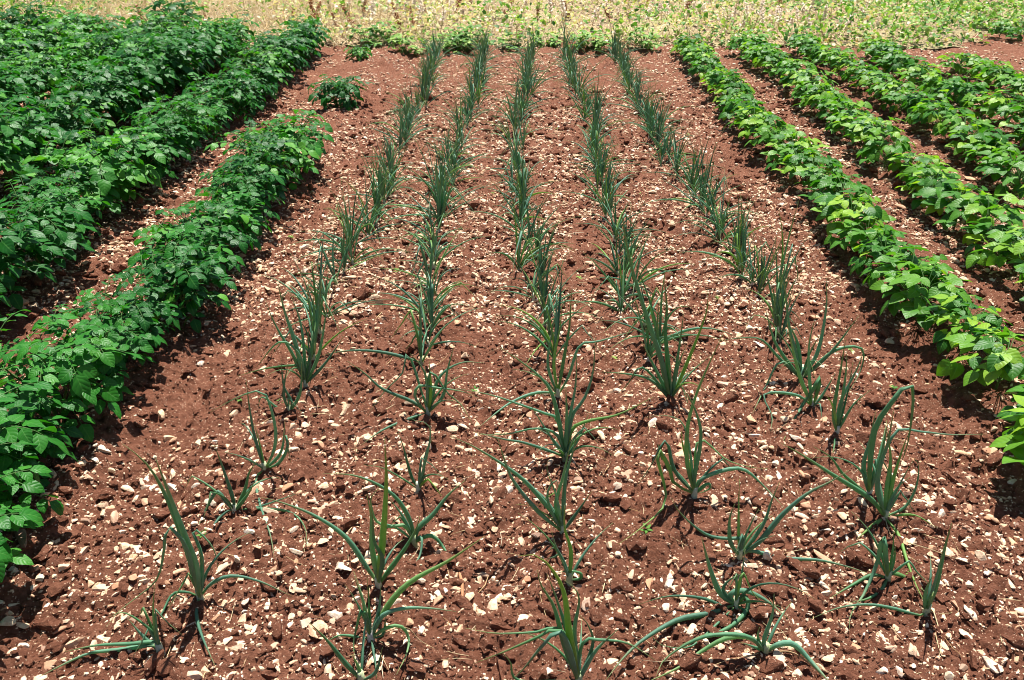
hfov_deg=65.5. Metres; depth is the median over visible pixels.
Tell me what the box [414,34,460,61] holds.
onion plant
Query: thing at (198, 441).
stone
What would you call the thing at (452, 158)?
onion plant
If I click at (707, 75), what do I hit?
bean plant
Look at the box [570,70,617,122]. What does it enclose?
onion plant
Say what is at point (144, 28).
potato plant
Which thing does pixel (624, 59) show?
onion plant
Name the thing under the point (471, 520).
stone
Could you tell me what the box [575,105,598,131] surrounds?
onion plant
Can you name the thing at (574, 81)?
onion plant
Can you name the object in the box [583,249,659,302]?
onion plant
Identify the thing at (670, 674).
stone
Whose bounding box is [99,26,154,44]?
potato plant
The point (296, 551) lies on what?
stone
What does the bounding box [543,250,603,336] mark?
onion plant
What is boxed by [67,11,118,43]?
potato plant
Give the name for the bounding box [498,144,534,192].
onion plant
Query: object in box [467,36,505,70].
onion plant
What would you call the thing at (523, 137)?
onion plant
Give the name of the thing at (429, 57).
onion plant
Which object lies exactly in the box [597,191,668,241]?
onion plant
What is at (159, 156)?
potato plant
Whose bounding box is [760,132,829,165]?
bean plant
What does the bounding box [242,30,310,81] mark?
potato plant
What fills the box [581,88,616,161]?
onion plant
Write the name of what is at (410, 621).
stone
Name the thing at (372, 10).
seeding stalk
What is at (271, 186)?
potato plant
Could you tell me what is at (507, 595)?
stone
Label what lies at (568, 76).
onion plant
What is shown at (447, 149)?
onion plant
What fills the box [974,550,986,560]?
stone
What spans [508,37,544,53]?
onion plant
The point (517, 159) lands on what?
onion plant
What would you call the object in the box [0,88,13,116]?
potato plant
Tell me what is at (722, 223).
onion plant
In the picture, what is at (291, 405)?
onion plant
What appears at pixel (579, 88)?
onion plant
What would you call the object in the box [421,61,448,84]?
onion plant
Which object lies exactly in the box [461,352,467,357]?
stone
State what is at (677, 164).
onion plant
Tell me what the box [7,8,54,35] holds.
potato plant
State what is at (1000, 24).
bean plant
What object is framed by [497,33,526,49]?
weed plant
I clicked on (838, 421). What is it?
onion plant
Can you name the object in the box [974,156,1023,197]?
bean plant
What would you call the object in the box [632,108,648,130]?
onion plant
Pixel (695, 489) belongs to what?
onion plant
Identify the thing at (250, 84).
potato plant
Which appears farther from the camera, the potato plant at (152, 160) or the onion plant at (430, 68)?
the onion plant at (430, 68)
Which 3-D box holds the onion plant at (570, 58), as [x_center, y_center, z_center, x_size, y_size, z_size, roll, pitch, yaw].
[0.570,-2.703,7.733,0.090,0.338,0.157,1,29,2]
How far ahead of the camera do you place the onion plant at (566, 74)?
7.43 m
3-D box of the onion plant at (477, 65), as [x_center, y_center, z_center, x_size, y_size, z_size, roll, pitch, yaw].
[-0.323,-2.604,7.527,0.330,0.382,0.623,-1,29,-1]
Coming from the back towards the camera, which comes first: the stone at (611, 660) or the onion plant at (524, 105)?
the onion plant at (524, 105)
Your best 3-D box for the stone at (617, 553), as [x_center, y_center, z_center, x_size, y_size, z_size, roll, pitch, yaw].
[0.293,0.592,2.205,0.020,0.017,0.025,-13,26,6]
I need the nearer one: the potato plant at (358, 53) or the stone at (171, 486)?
the stone at (171, 486)
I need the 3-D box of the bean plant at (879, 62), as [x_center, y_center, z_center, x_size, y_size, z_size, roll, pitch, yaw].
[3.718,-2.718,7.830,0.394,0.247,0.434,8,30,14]
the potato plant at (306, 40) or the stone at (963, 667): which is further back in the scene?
the potato plant at (306, 40)
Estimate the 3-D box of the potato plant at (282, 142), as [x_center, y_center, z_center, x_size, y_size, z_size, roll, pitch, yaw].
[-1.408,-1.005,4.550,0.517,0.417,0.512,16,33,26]
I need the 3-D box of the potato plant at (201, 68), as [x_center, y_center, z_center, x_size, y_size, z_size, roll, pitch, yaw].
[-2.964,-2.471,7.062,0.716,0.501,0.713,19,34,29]
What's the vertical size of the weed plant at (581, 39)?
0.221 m
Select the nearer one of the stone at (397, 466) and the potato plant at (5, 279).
the stone at (397, 466)
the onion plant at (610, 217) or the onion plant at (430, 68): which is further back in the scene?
the onion plant at (430, 68)
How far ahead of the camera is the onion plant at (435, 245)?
3.95 m
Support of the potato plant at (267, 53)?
on the ground at (168, 367)
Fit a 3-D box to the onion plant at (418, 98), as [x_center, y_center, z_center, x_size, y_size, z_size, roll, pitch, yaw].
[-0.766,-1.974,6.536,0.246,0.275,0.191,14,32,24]
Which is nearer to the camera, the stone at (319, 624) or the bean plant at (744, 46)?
the stone at (319, 624)
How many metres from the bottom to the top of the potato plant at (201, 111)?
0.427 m
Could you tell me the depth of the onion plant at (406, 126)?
5.58 m
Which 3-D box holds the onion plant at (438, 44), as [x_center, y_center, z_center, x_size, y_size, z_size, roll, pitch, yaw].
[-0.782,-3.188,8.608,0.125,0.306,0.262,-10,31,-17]
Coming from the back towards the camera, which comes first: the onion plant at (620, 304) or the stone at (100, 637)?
the onion plant at (620, 304)
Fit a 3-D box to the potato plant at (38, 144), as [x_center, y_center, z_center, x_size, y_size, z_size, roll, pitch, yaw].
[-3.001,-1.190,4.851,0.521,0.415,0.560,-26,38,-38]
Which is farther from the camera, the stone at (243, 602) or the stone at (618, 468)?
the stone at (618, 468)
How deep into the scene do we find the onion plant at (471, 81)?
6.95 m
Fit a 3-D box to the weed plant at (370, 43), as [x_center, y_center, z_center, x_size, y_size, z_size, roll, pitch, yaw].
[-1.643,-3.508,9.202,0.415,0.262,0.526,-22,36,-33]
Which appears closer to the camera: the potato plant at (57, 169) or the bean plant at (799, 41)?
the potato plant at (57, 169)
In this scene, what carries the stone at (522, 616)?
on the ground at (168, 367)
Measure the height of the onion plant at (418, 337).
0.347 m
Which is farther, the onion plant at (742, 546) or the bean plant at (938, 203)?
the bean plant at (938, 203)
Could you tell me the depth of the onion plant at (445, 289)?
3.45 m
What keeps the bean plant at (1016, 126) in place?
on the ground at (168, 367)
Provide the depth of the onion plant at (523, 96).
6.47 m
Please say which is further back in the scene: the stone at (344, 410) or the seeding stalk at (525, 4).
the seeding stalk at (525, 4)
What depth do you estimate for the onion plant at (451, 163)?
5.23 m
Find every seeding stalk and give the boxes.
[371,0,375,24]
[415,6,421,34]
[431,6,438,30]
[440,10,445,33]
[522,0,527,16]
[548,0,553,29]
[559,0,567,35]
[591,7,598,27]
[641,4,652,35]
[729,10,737,25]
[745,2,748,33]
[753,0,765,29]
[760,11,764,27]
[772,6,779,34]
[777,8,782,33]
[795,7,799,21]
[801,3,805,20]
[805,0,815,23]
[821,4,828,33]
[857,0,869,27]
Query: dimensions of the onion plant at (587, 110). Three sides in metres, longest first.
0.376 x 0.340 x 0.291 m
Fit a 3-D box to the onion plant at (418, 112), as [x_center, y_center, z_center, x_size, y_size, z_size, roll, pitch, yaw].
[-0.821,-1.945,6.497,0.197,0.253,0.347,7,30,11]
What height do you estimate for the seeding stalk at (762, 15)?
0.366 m
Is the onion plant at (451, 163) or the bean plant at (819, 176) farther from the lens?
the onion plant at (451, 163)
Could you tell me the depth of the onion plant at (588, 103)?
6.43 m
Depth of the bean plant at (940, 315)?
2.99 m
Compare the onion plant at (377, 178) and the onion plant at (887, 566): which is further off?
the onion plant at (377, 178)
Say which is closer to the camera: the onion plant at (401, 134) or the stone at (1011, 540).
the stone at (1011, 540)
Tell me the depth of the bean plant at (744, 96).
6.29 m
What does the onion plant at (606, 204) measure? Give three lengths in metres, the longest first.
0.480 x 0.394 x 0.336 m
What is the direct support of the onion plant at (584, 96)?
on the ground at (168, 367)
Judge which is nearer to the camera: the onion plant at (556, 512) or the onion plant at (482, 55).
the onion plant at (556, 512)
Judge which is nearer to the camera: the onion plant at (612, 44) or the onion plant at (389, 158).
the onion plant at (389, 158)
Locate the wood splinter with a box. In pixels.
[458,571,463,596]
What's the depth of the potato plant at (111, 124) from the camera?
5.53 m
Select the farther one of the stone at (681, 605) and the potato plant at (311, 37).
the potato plant at (311, 37)
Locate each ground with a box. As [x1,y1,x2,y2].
[0,0,1023,48]
[0,33,1023,679]
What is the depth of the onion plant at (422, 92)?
6.79 m
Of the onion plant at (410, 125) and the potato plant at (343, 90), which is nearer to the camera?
the onion plant at (410, 125)
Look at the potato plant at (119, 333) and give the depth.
2.74 m
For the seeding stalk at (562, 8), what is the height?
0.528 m
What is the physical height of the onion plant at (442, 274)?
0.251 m
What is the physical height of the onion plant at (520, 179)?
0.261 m
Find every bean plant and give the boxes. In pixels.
[668,40,686,51]
[670,32,706,52]
[679,44,714,62]
[680,40,708,60]
[684,48,719,71]
[687,60,726,77]
[689,56,724,74]
[700,67,743,86]
[703,69,745,90]
[710,75,755,94]
[712,82,754,103]
[714,91,758,111]
[718,99,767,128]
[723,105,777,130]
[725,36,754,52]
[734,31,775,52]
[738,40,775,56]
[738,114,787,143]
[741,44,774,61]
[744,124,806,148]
[745,43,784,69]
[752,48,790,71]
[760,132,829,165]
[761,56,801,77]
[764,144,824,170]
[771,57,816,78]
[772,149,841,191]
[779,64,814,87]
[786,33,815,50]
[786,36,822,54]
[787,69,838,94]
[791,78,833,105]
[793,82,849,119]
[793,163,852,192]
[798,44,828,62]
[798,174,872,218]
[807,45,842,65]
[810,188,896,234]
[811,45,853,70]
[815,97,857,118]
[818,50,860,72]
[820,99,872,130]
[823,112,876,133]
[823,216,906,262]
[831,56,868,81]
[840,116,908,151]
[841,62,881,87]
[845,115,892,144]
[848,229,921,275]
[850,70,892,89]
[853,35,894,55]
[856,129,915,170]
[860,71,904,98]
[860,244,953,293]
[862,43,897,59]
[865,41,903,61]
[865,80,915,104]
[869,50,911,72]
[869,259,984,330]
[878,53,926,77]
[878,90,923,114]
[887,152,949,185]
[895,61,941,83]
[895,162,960,192]
[895,166,963,209]
[901,87,952,117]
[905,98,956,129]
[909,102,974,132]
[912,63,943,85]
[914,179,1002,229]
[915,75,951,92]
[917,70,965,102]
[923,293,1011,353]
[930,80,974,103]
[932,113,994,142]
[932,190,1023,254]
[936,52,981,74]
[936,323,1023,390]
[940,76,993,108]
[945,123,1018,158]
[958,140,1021,165]
[959,56,996,79]
[959,221,1023,268]
[961,91,1009,119]
[965,60,1013,83]
[971,224,1023,274]
[972,88,1023,126]
[974,66,1023,88]
[974,148,1023,177]
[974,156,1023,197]
[987,20,1016,38]
[989,71,1022,94]
[989,394,1023,464]
[990,103,1023,141]
[996,375,1023,434]
[1002,28,1023,40]
[1005,76,1023,100]
[1006,74,1023,90]
[1006,118,1023,137]
[1014,264,1023,282]
[1018,130,1023,148]
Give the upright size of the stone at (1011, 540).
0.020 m
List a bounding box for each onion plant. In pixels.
[40,584,181,676]
[106,444,290,667]
[186,445,306,546]
[209,381,290,553]
[239,282,343,386]
[258,363,303,414]
[261,438,419,588]
[262,231,342,336]
[271,280,365,359]
[277,267,391,331]
[287,182,396,263]
[292,257,342,300]
[297,225,356,293]
[301,176,421,248]
[303,208,420,270]
[303,214,383,273]
[310,609,381,679]
[322,298,446,365]
[322,473,463,572]
[323,178,388,225]
[324,170,409,237]
[324,536,484,676]
[345,156,411,203]
[349,344,481,443]
[354,137,397,225]
[358,131,408,163]
[358,250,476,313]
[361,97,423,141]
[362,137,404,177]
[362,142,392,222]
[368,94,440,140]
[368,125,409,171]
[368,412,448,494]
[370,134,489,226]
[371,252,459,327]
[381,131,403,169]
[382,141,410,188]
[382,223,460,310]
[383,95,427,152]
[383,147,419,201]
[383,253,454,295]
[384,72,413,120]
[384,192,456,240]
[386,87,425,119]
[387,161,463,232]
[388,84,440,121]
[390,85,427,132]
[390,102,432,136]
[393,222,459,256]
[394,88,414,129]
[394,209,484,268]
[394,263,477,308]
[396,164,477,216]
[397,52,443,81]
[397,279,485,346]
[398,68,449,106]
[400,187,468,249]
[403,155,461,207]
[404,83,429,110]
[407,59,436,87]
[409,68,441,101]
[411,90,426,114]
[412,126,478,196]
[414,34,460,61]
[414,47,445,77]
[415,45,430,92]
[417,25,453,47]
[417,175,481,205]
[419,113,475,177]
[420,41,435,65]
[420,108,494,146]
[420,125,484,168]
[421,41,448,59]
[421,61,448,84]
[421,142,489,184]
[425,42,445,57]
[427,40,451,67]
[430,86,489,128]
[432,33,443,52]
[434,94,470,139]
[434,130,474,153]
[438,134,483,188]
[442,95,488,117]
[443,115,488,156]
[444,137,486,170]
[450,25,510,71]
[451,430,591,534]
[454,77,485,109]
[456,97,487,121]
[456,347,652,461]
[457,26,492,63]
[458,65,485,93]
[459,61,493,92]
[459,94,485,127]
[460,23,489,65]
[461,42,495,77]
[461,70,500,107]
[462,57,480,90]
[463,55,488,82]
[464,63,495,106]
[466,185,555,235]
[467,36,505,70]
[467,554,654,679]
[468,28,507,53]
[473,40,507,59]
[475,53,503,88]
[478,289,641,427]
[479,46,486,68]
[481,115,536,161]
[485,61,546,131]
[485,114,551,144]
[486,137,530,170]
[487,163,551,199]
[487,247,554,300]
[488,145,543,219]
[489,187,579,272]
[490,145,541,194]
[491,85,550,125]
[491,160,554,203]
[493,84,531,114]
[493,182,547,221]
[494,38,536,86]
[494,78,558,108]
[495,196,564,260]
[497,260,605,359]
[498,29,538,59]
[498,126,521,185]
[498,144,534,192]
[501,41,540,72]
[501,93,522,138]
[501,167,542,217]
[508,36,546,52]
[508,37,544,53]
[508,90,538,110]
[509,46,553,80]
[509,51,535,73]
[509,94,535,148]
[509,205,563,249]
[510,65,539,89]
[510,70,543,96]
[511,90,543,108]
[512,56,569,94]
[515,55,556,99]
[515,294,591,367]
[517,88,535,113]
[518,215,569,291]
[518,505,610,585]
[519,45,537,80]
[522,240,569,314]
[525,21,540,59]
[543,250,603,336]
[544,17,595,60]
[546,33,569,60]
[548,39,601,65]
[548,52,573,88]
[549,33,578,63]
[549,42,575,69]
[553,14,577,54]
[557,60,576,86]
[559,67,601,99]
[559,90,634,128]
[561,57,617,91]
[561,163,636,224]
[562,85,591,106]
[562,127,616,169]
[564,115,618,163]
[566,88,600,120]
[567,48,573,70]
[567,53,583,94]
[569,47,586,71]
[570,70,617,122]
[570,151,630,204]
[571,79,608,104]
[571,146,643,182]
[573,127,643,165]
[573,250,651,311]
[574,143,609,189]
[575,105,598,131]
[576,84,593,113]
[576,188,660,243]
[578,155,631,201]
[579,116,620,146]
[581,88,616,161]
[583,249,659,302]
[584,217,650,275]
[585,109,597,158]
[586,92,624,128]
[587,107,609,138]
[590,211,641,253]
[591,123,619,179]
[592,222,694,297]
[595,16,632,61]
[596,205,679,300]
[596,256,733,352]
[597,32,642,58]
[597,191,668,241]
[604,24,638,61]
[604,56,653,89]
[604,167,627,210]
[604,209,708,407]
[606,28,622,54]
[606,537,813,679]
[607,72,669,109]
[608,42,627,66]
[609,71,650,87]
[609,201,658,251]
[612,40,652,74]
[612,66,661,89]
[613,272,680,330]
[614,43,658,81]
[614,44,649,73]
[615,49,639,68]
[618,73,646,101]
[619,81,655,106]
[619,96,666,140]
[619,333,783,543]
[620,55,638,78]
[620,66,655,101]
[621,88,699,131]
[625,53,652,84]
[626,57,647,93]
[629,82,658,118]
[629,83,657,124]
[631,292,695,361]
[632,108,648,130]
[633,84,649,117]
[635,98,674,144]
[635,136,697,166]
[638,99,683,147]
[643,76,683,134]
[643,121,690,176]
[643,130,735,214]
[647,119,696,155]
[648,89,682,138]
[652,598,827,679]
[653,117,678,159]
[659,154,743,214]
[663,123,725,172]
[666,133,711,186]
[667,157,723,197]
[672,141,717,186]
[672,182,748,243]
[672,470,868,573]
[680,171,763,219]
[681,174,740,226]
[682,201,766,269]
[683,193,757,250]
[685,160,717,201]
[695,194,740,232]
[703,196,775,275]
[717,220,798,282]
[719,274,864,411]
[721,190,769,257]
[729,232,785,295]
[744,278,806,351]
[748,238,803,339]
[759,201,810,304]
[763,316,834,440]
[781,411,953,598]
[809,523,951,656]
[815,385,979,493]
[828,339,868,452]
[829,511,927,628]
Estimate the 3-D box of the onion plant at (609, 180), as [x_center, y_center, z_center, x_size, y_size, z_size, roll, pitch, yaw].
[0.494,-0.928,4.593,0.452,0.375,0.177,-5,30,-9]
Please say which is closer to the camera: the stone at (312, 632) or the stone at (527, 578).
the stone at (312, 632)
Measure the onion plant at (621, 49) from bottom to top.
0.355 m
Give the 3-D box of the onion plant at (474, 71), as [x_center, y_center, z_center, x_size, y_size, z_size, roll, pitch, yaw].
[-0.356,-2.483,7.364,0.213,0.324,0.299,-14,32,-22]
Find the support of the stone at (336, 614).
on the ground at (168, 367)
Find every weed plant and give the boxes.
[349,24,383,47]
[368,21,407,43]
[385,33,423,54]
[425,35,457,51]
[437,27,471,50]
[451,34,477,53]
[456,25,493,44]
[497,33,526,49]
[529,33,562,46]
[568,29,600,48]
[573,30,613,51]
[625,27,663,49]
[973,16,1010,30]
[1005,13,1023,26]
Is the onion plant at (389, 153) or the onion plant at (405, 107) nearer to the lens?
the onion plant at (389, 153)
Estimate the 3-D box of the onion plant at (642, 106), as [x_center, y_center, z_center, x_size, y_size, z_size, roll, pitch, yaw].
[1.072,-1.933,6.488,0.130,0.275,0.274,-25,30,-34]
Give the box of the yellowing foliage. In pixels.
[25,0,1022,48]
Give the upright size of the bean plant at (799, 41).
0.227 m
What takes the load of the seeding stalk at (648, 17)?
on the ground at (168, 367)
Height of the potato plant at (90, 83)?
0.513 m
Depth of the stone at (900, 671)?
1.88 m
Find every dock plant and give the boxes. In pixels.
[135,5,142,19]
[308,0,316,20]
[314,1,321,18]
[340,3,355,26]
[391,2,401,29]
[408,6,414,25]
[453,0,461,12]
[680,0,692,14]
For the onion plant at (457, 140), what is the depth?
5.48 m
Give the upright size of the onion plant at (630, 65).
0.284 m
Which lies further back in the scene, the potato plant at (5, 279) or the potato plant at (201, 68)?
the potato plant at (201, 68)
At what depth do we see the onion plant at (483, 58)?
7.58 m
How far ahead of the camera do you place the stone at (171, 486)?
2.42 m
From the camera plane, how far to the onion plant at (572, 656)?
1.76 m
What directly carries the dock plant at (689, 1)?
on the ground at (168, 367)
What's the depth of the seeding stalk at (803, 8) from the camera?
10.39 m
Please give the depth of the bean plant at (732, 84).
6.67 m
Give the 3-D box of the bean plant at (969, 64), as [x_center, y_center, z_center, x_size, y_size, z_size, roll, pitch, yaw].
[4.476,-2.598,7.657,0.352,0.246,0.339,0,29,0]
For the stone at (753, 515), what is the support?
on the ground at (168, 367)
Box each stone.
[89,640,96,649]
[96,635,108,642]
[121,611,130,620]
[129,554,137,561]
[136,549,150,557]
[167,483,176,489]
[172,595,184,599]
[179,657,188,662]
[194,439,200,445]
[200,666,211,676]
[204,498,215,505]
[215,562,232,573]
[216,636,232,644]
[221,600,227,606]
[227,643,245,651]
[238,613,245,621]
[241,598,248,604]
[244,624,253,630]
[249,481,258,494]
[262,507,278,512]
[270,641,278,649]
[282,483,293,491]
[289,423,295,429]
[289,548,302,555]
[289,583,296,592]
[295,431,302,436]
[300,617,312,628]
[308,624,322,638]
[312,620,327,630]
[317,440,323,449]
[317,504,329,515]
[317,538,328,544]
[324,664,331,673]
[327,610,342,619]
[335,562,351,570]
[340,404,350,414]
[346,603,353,609]
[363,435,371,440]
[363,485,375,490]
[364,550,369,558]
[369,653,379,662]
[394,463,399,469]
[394,598,401,604]
[400,463,406,468]
[404,398,418,404]
[406,618,413,625]
[416,578,425,583]
[418,625,424,633]
[428,363,436,369]
[434,587,447,595]
[434,595,443,604]
[435,529,441,535]
[445,425,457,432]
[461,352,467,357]
[467,515,475,524]
[477,575,482,583]
[487,599,497,609]
[491,486,500,493]
[498,471,506,479]
[505,593,511,600]
[506,485,512,492]
[517,614,527,622]
[518,537,524,545]
[523,575,530,581]
[526,411,531,416]
[546,667,552,678]
[574,476,582,480]
[581,597,589,612]
[585,344,591,350]
[606,540,614,548]
[607,658,618,663]
[613,435,621,439]
[613,466,620,471]
[613,482,622,490]
[615,551,620,556]
[619,469,631,477]
[645,578,652,588]
[648,418,656,427]
[653,275,663,280]
[661,648,667,654]
[664,573,673,588]
[665,670,674,676]
[673,450,683,457]
[673,556,682,571]
[677,649,684,657]
[678,601,684,608]
[679,587,686,602]
[687,623,696,635]
[711,494,717,507]
[717,381,728,387]
[746,415,755,423]
[747,563,757,567]
[750,513,757,520]
[763,550,771,559]
[765,475,774,481]
[773,648,785,669]
[789,434,804,440]
[809,435,823,442]
[814,549,831,565]
[821,654,834,661]
[836,620,846,628]
[854,530,866,537]
[872,542,876,552]
[876,666,887,673]
[878,631,885,641]
[895,666,902,677]
[903,491,910,495]
[908,484,914,488]
[908,643,918,655]
[909,538,916,543]
[921,484,931,489]
[928,545,937,549]
[937,640,948,649]
[938,509,944,516]
[940,547,953,556]
[944,671,953,679]
[959,629,972,638]
[959,664,967,671]
[962,525,972,531]
[964,605,977,620]
[966,504,971,510]
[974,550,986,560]
[982,656,1003,672]
[997,657,1007,664]
[1006,537,1016,545]
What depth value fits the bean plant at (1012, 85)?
6.84 m
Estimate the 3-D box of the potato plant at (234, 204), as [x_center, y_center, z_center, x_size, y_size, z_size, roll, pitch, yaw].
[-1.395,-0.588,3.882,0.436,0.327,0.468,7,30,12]
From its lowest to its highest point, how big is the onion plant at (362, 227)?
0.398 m
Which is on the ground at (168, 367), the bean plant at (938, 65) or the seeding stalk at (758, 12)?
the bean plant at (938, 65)
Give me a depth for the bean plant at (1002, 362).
2.77 m
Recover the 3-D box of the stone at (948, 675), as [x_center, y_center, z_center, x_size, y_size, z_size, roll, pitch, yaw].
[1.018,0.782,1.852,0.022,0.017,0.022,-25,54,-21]
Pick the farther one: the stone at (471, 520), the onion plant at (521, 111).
the onion plant at (521, 111)
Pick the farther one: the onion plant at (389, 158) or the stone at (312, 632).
the onion plant at (389, 158)
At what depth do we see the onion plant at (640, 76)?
6.93 m
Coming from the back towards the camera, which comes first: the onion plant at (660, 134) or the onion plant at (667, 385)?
the onion plant at (660, 134)
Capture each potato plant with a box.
[0,0,61,38]
[0,11,41,60]
[0,19,69,61]
[0,20,21,49]
[0,22,81,62]
[0,30,49,79]
[0,37,29,73]
[0,50,76,107]
[0,54,56,115]
[0,62,36,113]
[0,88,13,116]
[0,91,59,182]
[0,100,96,166]
[0,114,69,170]
[0,122,48,183]
[0,172,112,259]
[0,192,96,273]
[0,201,62,309]
[0,252,14,324]
[0,309,144,441]
[0,379,71,517]
[0,386,86,488]
[0,465,52,582]
[1,29,54,79]
[3,80,117,156]
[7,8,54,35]
[7,163,112,235]
[10,41,98,104]
[21,130,153,222]
[32,288,167,399]
[33,5,107,56]
[37,23,90,48]
[46,52,110,90]
[47,93,118,144]
[50,63,142,132]
[53,23,141,69]
[58,118,169,201]
[60,57,158,121]
[66,28,148,65]
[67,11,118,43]
[73,29,142,67]
[76,274,186,362]
[87,14,131,35]
[88,55,162,111]
[90,42,184,107]
[97,124,178,183]
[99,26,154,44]
[109,21,161,39]
[114,242,236,332]
[116,20,165,43]
[116,30,203,99]
[117,95,216,158]
[119,113,197,177]
[124,35,206,95]
[125,7,182,35]
[127,206,245,295]
[138,27,215,81]
[140,0,204,34]
[143,28,215,88]
[146,10,198,37]
[151,94,217,147]
[152,200,256,272]
[160,21,234,72]
[164,94,231,142]
[174,85,238,128]
[175,16,240,72]
[175,190,271,253]
[182,68,265,121]
[195,153,284,236]
[198,144,298,211]
[203,20,254,56]
[203,122,319,200]
[205,25,253,63]
[207,10,258,57]
[213,61,285,110]
[213,73,272,115]
[223,54,281,98]
[224,35,291,93]
[229,120,321,189]
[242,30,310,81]
[245,48,294,81]
[249,29,310,70]
[252,109,334,163]
[262,23,324,57]
[268,34,315,67]
[279,14,332,52]
[281,22,324,56]
[307,74,373,111]
[343,44,372,60]
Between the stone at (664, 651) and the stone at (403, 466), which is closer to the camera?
the stone at (664, 651)
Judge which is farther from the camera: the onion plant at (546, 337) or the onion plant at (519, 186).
the onion plant at (519, 186)
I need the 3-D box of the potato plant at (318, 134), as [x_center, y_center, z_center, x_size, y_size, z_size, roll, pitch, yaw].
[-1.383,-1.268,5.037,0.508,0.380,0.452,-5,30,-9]
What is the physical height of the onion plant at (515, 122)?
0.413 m
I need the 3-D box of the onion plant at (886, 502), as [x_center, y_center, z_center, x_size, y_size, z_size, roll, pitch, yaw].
[1.023,0.374,2.182,0.361,0.425,0.458,-25,38,-37]
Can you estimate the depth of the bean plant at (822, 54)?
7.84 m
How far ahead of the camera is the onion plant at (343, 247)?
3.72 m
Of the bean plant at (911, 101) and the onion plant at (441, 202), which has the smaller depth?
the onion plant at (441, 202)
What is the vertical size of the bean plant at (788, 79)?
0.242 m
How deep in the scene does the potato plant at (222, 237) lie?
3.58 m
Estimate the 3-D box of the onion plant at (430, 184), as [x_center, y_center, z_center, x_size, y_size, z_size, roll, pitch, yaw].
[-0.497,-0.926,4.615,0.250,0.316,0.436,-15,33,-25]
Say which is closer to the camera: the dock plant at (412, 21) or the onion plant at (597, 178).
the onion plant at (597, 178)
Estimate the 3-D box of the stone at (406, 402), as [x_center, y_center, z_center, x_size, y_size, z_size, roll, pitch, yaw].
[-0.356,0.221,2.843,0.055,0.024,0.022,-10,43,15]
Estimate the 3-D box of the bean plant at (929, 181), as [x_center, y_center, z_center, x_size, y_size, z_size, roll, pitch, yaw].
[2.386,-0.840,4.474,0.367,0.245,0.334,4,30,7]
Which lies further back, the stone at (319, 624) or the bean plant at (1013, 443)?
the bean plant at (1013, 443)
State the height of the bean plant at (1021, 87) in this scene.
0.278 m
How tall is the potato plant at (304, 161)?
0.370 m
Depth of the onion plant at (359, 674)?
1.81 m
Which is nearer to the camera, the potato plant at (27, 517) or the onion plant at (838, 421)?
the potato plant at (27, 517)
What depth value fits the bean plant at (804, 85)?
6.53 m
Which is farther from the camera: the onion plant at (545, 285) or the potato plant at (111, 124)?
the potato plant at (111, 124)
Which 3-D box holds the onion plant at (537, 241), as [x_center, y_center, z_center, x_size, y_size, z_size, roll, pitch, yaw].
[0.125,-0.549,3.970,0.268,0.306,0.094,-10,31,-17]
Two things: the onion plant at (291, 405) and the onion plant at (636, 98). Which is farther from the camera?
the onion plant at (636, 98)
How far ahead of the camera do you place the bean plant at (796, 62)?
7.14 m
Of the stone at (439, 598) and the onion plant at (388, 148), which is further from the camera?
the onion plant at (388, 148)
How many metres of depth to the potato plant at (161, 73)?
6.31 m
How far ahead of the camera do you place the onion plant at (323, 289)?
3.54 m
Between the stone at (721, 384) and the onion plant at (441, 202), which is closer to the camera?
the stone at (721, 384)
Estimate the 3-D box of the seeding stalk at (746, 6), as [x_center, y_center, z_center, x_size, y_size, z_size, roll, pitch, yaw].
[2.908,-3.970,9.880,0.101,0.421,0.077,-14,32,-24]
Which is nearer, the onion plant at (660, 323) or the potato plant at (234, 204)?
the onion plant at (660, 323)
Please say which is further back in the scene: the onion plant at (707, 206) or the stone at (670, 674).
the onion plant at (707, 206)
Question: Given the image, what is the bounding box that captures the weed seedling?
[640,523,652,532]
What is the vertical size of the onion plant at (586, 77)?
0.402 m
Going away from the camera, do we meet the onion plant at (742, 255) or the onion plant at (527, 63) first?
the onion plant at (742, 255)
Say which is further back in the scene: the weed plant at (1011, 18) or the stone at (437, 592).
the weed plant at (1011, 18)
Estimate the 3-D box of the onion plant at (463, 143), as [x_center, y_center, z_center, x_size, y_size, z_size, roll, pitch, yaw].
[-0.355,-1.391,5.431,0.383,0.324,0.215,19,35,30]
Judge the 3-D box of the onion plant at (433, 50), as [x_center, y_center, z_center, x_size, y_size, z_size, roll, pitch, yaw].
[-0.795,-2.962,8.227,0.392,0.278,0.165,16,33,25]
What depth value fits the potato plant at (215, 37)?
7.67 m
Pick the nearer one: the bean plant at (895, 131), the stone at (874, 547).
the stone at (874, 547)
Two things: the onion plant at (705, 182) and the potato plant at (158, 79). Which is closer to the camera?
the onion plant at (705, 182)
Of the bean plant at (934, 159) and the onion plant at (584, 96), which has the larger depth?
the onion plant at (584, 96)
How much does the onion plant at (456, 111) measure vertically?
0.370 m
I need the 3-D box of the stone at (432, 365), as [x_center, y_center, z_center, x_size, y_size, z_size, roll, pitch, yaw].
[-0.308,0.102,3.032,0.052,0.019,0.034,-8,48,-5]
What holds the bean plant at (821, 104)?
on the ground at (168, 367)
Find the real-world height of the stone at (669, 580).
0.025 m

